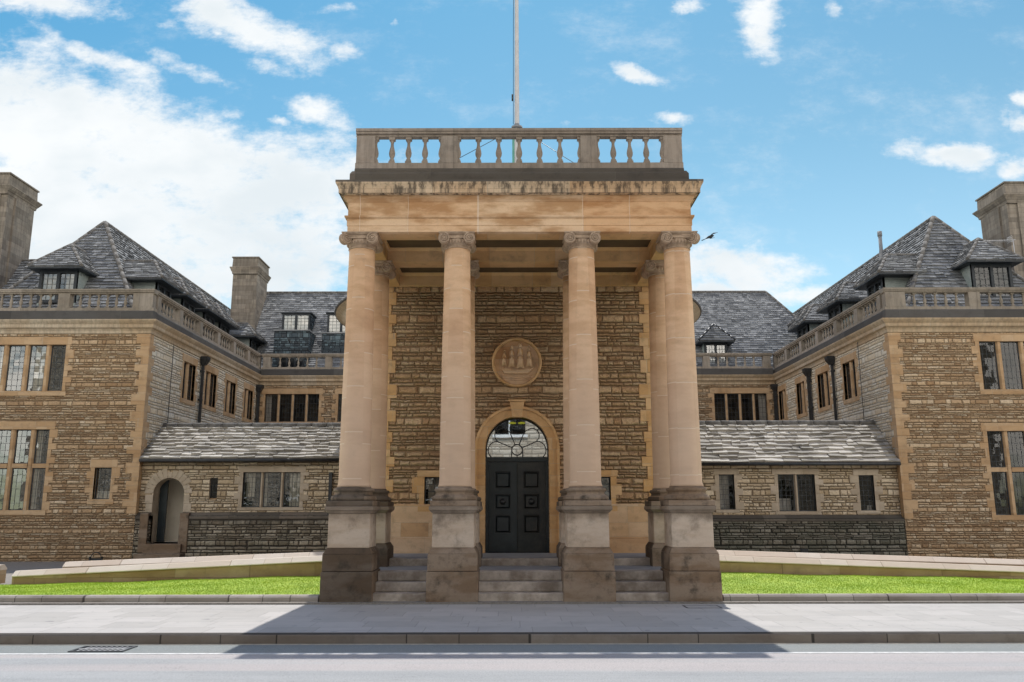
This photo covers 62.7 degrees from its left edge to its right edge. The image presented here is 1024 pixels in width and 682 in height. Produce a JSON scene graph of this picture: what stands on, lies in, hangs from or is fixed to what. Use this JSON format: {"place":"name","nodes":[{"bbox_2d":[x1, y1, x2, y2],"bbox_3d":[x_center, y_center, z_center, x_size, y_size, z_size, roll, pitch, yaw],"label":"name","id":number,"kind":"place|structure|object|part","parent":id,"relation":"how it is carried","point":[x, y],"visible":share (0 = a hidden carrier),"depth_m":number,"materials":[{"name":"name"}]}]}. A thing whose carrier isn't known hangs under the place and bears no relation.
{"place":"outdoors","nodes":[
{"label":"outdoors","id":0,"kind":"place"},
{"bbox_2d":[0,644,1023,681],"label":"road","id":1,"kind":"structure","parent":0,"point":[865,667],"depth_m":9.80,"materials":[{"name":"grey asphalt"}]},
{"bbox_2d":[68,646,137,651],"bbox_3d":[-5.283,3.981,10.874,0.700,0.012,0.440,0,-11,0],"label":"drain grate","id":2,"kind":"object","parent":1,"relation":"on","point":[103,649],"visible":1,"depth_m":10.85,"materials":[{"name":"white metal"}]},
{"bbox_2d":[0,652,1023,654],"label":"road line","id":3,"kind":"object","parent":1,"relation":"on","point":[480,653],"visible":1,"depth_m":10.51,"materials":[{"name":"paint"}]},
{"bbox_2d":[0,643,1023,644],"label":"gutter line","id":4,"kind":"object","parent":1,"relation":"on","point":[512,644],"visible":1,"depth_m":11.22,"materials":[{"name":"grey concrete"}]},
{"bbox_2d":[0,603,1023,632],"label":"pavement","id":5,"kind":"structure","parent":0,"point":[502,618],"depth_m":12.86,"materials":[{"name":"grey concrete"}]},
{"bbox_2d":[0,562,1023,604],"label":"forecourt","id":6,"kind":"structure","parent":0,"point":[12,568],"depth_m":14.75,"materials":[{"name":"grey concrete"}]},
{"bbox_2d":[0,564,6,583],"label":"ramp wall","id":7,"kind":"structure","parent":6,"relation":"on","point":[3,567],"depth_m":18.79,"materials":[{"name":"stone"}]},
{"bbox_2d":[89,552,102,560],"bbox_3d":[-12.908,6.705,26.098,0.400,0.314,0.080,0,-11,0],"label":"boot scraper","id":8,"kind":"object","parent":6,"relation":"on","point":[90,558],"visible":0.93,"depth_m":26.07,"materials":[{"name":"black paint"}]},
{"bbox_2d":[0,172,266,561],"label":"house wing","id":9,"kind":"structure","parent":6,"relation":"on","point":[118,348],"depth_m":27.86,"materials":[{"name":"beige stone"}]},
{"bbox_2d":[0,421,57,514],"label":"window","id":10,"kind":"structure","parent":9,"relation":"in","point":[33,466],"depth_m":27.13,"materials":[{"name":"stone"}]},
{"bbox_2d":[0,337,74,395],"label":"window","id":11,"kind":"structure","parent":9,"relation":"in","point":[43,362],"depth_m":27.80,"materials":[{"name":"stone"}]},
{"bbox_2d":[84,459,119,503],"bbox_3d":[-13.120,4.533,27.071,1.076,1.415,0.309,0,-11,0],"label":"window","id":12,"kind":"structure","parent":9,"relation":"in","point":[102,497],"depth_m":26.99,"materials":[{"name":"stone"}]},
{"bbox_2d":[179,353,197,405],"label":"window","id":13,"kind":"structure","parent":9,"relation":"in","point":[184,385],"depth_m":31.21,"materials":[{"name":"stone"}]},
{"bbox_2d":[202,364,218,411],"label":"window","id":14,"kind":"structure","parent":9,"relation":"in","point":[207,376],"depth_m":33.45,"materials":[{"name":"stone"}]},
{"bbox_2d":[223,373,237,418],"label":"window","id":15,"kind":"structure","parent":9,"relation":"in","point":[227,411],"depth_m":35.79,"materials":[{"name":"stone"}]},
{"bbox_2d":[241,382,254,422],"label":"window","id":16,"kind":"structure","parent":9,"relation":"in","point":[246,393],"depth_m":38.23,"materials":[{"name":"stone"}]},
{"bbox_2d":[0,594,318,602],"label":"lawn kerb","id":17,"kind":"structure","parent":6,"relation":"on","point":[152,598],"depth_m":14.90,"materials":[{"name":"stone"}]},
{"bbox_2d":[0,576,319,594],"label":"lawn","id":18,"kind":"structure","parent":6,"relation":"on","point":[259,585],"depth_m":16.29,"materials":[{"name":"green plant"}]},
{"bbox_2d":[11,556,321,584],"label":"ramp wall","id":19,"kind":"structure","parent":6,"relation":"on","point":[283,566],"depth_m":17.79,"materials":[{"name":"stone"}]},
{"bbox_2d":[62,552,323,567],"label":"ramp wall","id":20,"kind":"structure","parent":6,"relation":"on","point":[78,564],"depth_m":19.37,"materials":[{"name":"stone"}]},
{"bbox_2d":[132,423,340,558],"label":"link range","id":21,"kind":"structure","parent":6,"relation":"on","point":[215,489],"depth_m":27.14,"materials":[{"name":"stone"}]},
{"bbox_3d":[-11.385,5.519,27.414,0.250,1.990,0.080,0,-11,0],"label":"door leaf","id":22,"kind":"part","parent":21,"relation":"part of","materials":[{"name":"black paint"}]},
{"bbox_2d":[209,478,217,498],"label":"window","id":23,"kind":"structure","parent":21,"relation":"in","point":[211,478],"depth_m":27.21,"materials":[{"name":"stone"}]},
{"bbox_2d":[234,466,308,509],"bbox_3d":[-7.744,4.768,27.208,2.404,1.390,0.274,0,-11,0],"label":"window","id":24,"kind":"structure","parent":21,"relation":"in","point":[297,485],"depth_m":27.20,"materials":[{"name":"stone"}]},
{"bbox_2d":[230,256,796,422],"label":"back range","id":25,"kind":"structure","parent":6,"relation":"on","point":[741,337],"depth_m":41.20,"materials":[{"name":"stone"}]},
{"bbox_2d":[277,358,303,366],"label":"lower dormer window","id":26,"kind":"structure","parent":25,"relation":"in","point":[284,361],"depth_m":40.78,"materials":[{"name":"paint"}]},
{"bbox_2d":[259,388,323,422],"bbox_3d":[-10.348,3.108,39.588,3.069,1.725,0.309,0,-11,0],"label":"window","id":27,"kind":"structure","parent":25,"relation":"in","point":[267,392],"depth_m":39.57,"materials":[{"name":"stone"}]},
{"bbox_2d":[332,388,341,422],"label":"window","id":28,"kind":"structure","parent":25,"relation":"in","point":[338,391],"depth_m":39.49,"materials":[{"name":"stone"}]},
{"bbox_2d":[708,388,772,420],"bbox_3d":[10.728,3.086,39.585,3.016,1.735,0.309,0,-11,0],"label":"window","id":29,"kind":"structure","parent":25,"relation":"in","point":[763,399],"depth_m":39.58,"materials":[{"name":"stone"}]},
{"bbox_2d":[334,286,701,552],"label":"entrance hall","id":30,"kind":"structure","parent":6,"relation":"on","point":[519,474],"depth_m":19.84,"materials":[{"name":"stone"}]},
{"bbox_2d":[412,470,438,511],"bbox_3d":[-1.695,3.490,19.566,1.234,0.935,0.269,0,-11,0],"label":"window","id":31,"kind":"structure","parent":30,"relation":"in","point":[418,486],"depth_m":19.51,"materials":[{"name":"stone"}]},
{"bbox_2d":[489,462,516,551],"bbox_3d":[-0.211,3.850,19.552,0.658,2.058,0.165,0,-11,0],"label":"door leaf","id":32,"kind":"structure","parent":30,"relation":"in","point":[502,475],"depth_m":19.55,"materials":[{"name":"black paint"}]},
{"bbox_2d":[517,462,545,551],"bbox_3d":[0.455,3.849,19.552,0.658,2.058,0.165,0,-11,0],"label":"door leaf","id":33,"kind":"structure","parent":30,"relation":"in","point":[531,482],"depth_m":19.55,"materials":[{"name":"paint"}]},
{"bbox_2d":[601,470,621,510],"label":"window","id":34,"kind":"structure","parent":30,"relation":"in","point":[615,489],"depth_m":19.49,"materials":[{"name":"stone"}]},
{"bbox_2d":[319,128,722,601],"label":"portico","id":35,"kind":"structure","parent":6,"relation":"on","point":[584,226],"depth_m":16.31,"materials":[{"name":"stone"}]},
{"bbox_2d":[460,0,573,162],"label":"flagpole","id":36,"kind":"object","parent":35,"relation":"on","point":[515,97],"visible":0.56,"depth_m":30.34,"materials":[{"name":"white metal"}]},
{"bbox_2d":[699,420,906,555],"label":"link range","id":37,"kind":"structure","parent":6,"relation":"on","point":[817,486],"depth_m":27.10,"materials":[{"name":"stone"}]},
{"bbox_2d":[711,469,743,512],"bbox_3d":[6.925,4.840,27.186,1.050,1.390,0.269,0,-11,0],"label":"window","id":38,"kind":"structure","parent":37,"relation":"in","point":[722,502],"depth_m":27.15,"materials":[{"name":"stone"}]},
{"bbox_2d":[770,469,823,514],"bbox_3d":[9.180,4.866,27.183,1.714,1.450,0.274,0,-11,0],"label":"window","id":39,"kind":"structure","parent":37,"relation":"in","point":[782,506],"depth_m":27.13,"materials":[{"name":"stone"}]},
{"bbox_2d":[850,470,884,513],"bbox_3d":[11.425,4.866,27.179,1.041,1.400,0.269,0,-11,0],"label":"window","id":40,"kind":"structure","parent":37,"relation":"in","point":[854,478],"depth_m":27.08,"materials":[{"name":"stone"}]},
{"bbox_2d":[717,550,1023,565],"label":"ramp wall","id":41,"kind":"structure","parent":6,"relation":"on","point":[975,561],"depth_m":19.36,"materials":[{"name":"stone"}]},
{"bbox_2d":[719,555,1023,578],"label":"ramp wall","id":42,"kind":"structure","parent":6,"relation":"on","point":[783,565],"depth_m":17.80,"materials":[{"name":"stone"}]},
{"bbox_2d":[722,593,1023,601],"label":"lawn kerb","id":43,"kind":"structure","parent":6,"relation":"on","point":[879,597],"depth_m":14.90,"materials":[{"name":"stone"}]},
{"bbox_2d":[770,181,1023,558],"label":"house wing","id":44,"kind":"structure","parent":6,"relation":"on","point":[910,343],"depth_m":27.88,"materials":[{"name":"beige stone"}]},
{"bbox_2d":[777,383,788,419],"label":"window","id":45,"kind":"structure","parent":44,"relation":"in","point":[783,404],"depth_m":38.79,"materials":[{"name":"stone"}]},
{"bbox_2d":[794,375,807,418],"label":"window","id":46,"kind":"structure","parent":44,"relation":"in","point":[803,391],"depth_m":36.32,"materials":[{"name":"stone"}]},
{"bbox_2d":[815,364,832,412],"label":"window","id":47,"kind":"structure","parent":44,"relation":"in","point":[827,389],"depth_m":33.67,"materials":[{"name":"stone"}]},
{"bbox_2d":[840,351,860,404],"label":"window","id":48,"kind":"structure","parent":44,"relation":"in","point":[854,375],"depth_m":31.05,"materials":[{"name":"stone"}]},
{"bbox_2d":[971,333,1023,393],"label":"window","id":49,"kind":"structure","parent":44,"relation":"in","point":[977,337],"depth_m":27.78,"materials":[{"name":"stone"}]},
{"bbox_2d":[984,235,1016,265],"bbox_3d":[17.299,-3.174,29.786,1.151,1.088,0.300,0,-11,0],"label":"aerial","id":50,"kind":"object","parent":44,"relation":"attached to","point":[1012,239],"visible":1,"depth_m":29.85,"materials":[{"name":"white paint"}]},
{"bbox_2d":[980,423,1023,519],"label":"window","id":51,"kind":"structure","parent":44,"relation":"in","point":[1002,428],"depth_m":27.07,"materials":[{"name":"stone"}]},
{"bbox_2d":[0,0,1023,312],"label":"sky","id":52,"kind":"structure","parent":0,"point":[207,133],"materials":[{"name":"blue"}]},
{"bbox_2d":[702,232,717,240],"bbox_3d":[7.460,-3.927,31.876,0.567,0.280,0.480,0,-11,0],"label":"bird","id":53,"kind":"object","parent":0,"point":[710,236],"visible":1,"depth_m":31.84},
{"bbox_2d":[721,571,1023,593],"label":"lawn","id":54,"kind":"structure","parent":0,"point":[751,583],"depth_m":16.32,"materials":[{"name":"green plant"}]},
{"label":"ground","id":55,"kind":"structure","parent":0,"visible":0},
{"bbox_2d":[0,631,1023,643],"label":"kerb","id":56,"kind":"structure","parent":55,"relation":"on","point":[532,637],"depth_m":11.28,"materials":[{"name":"stone"}]}
]}

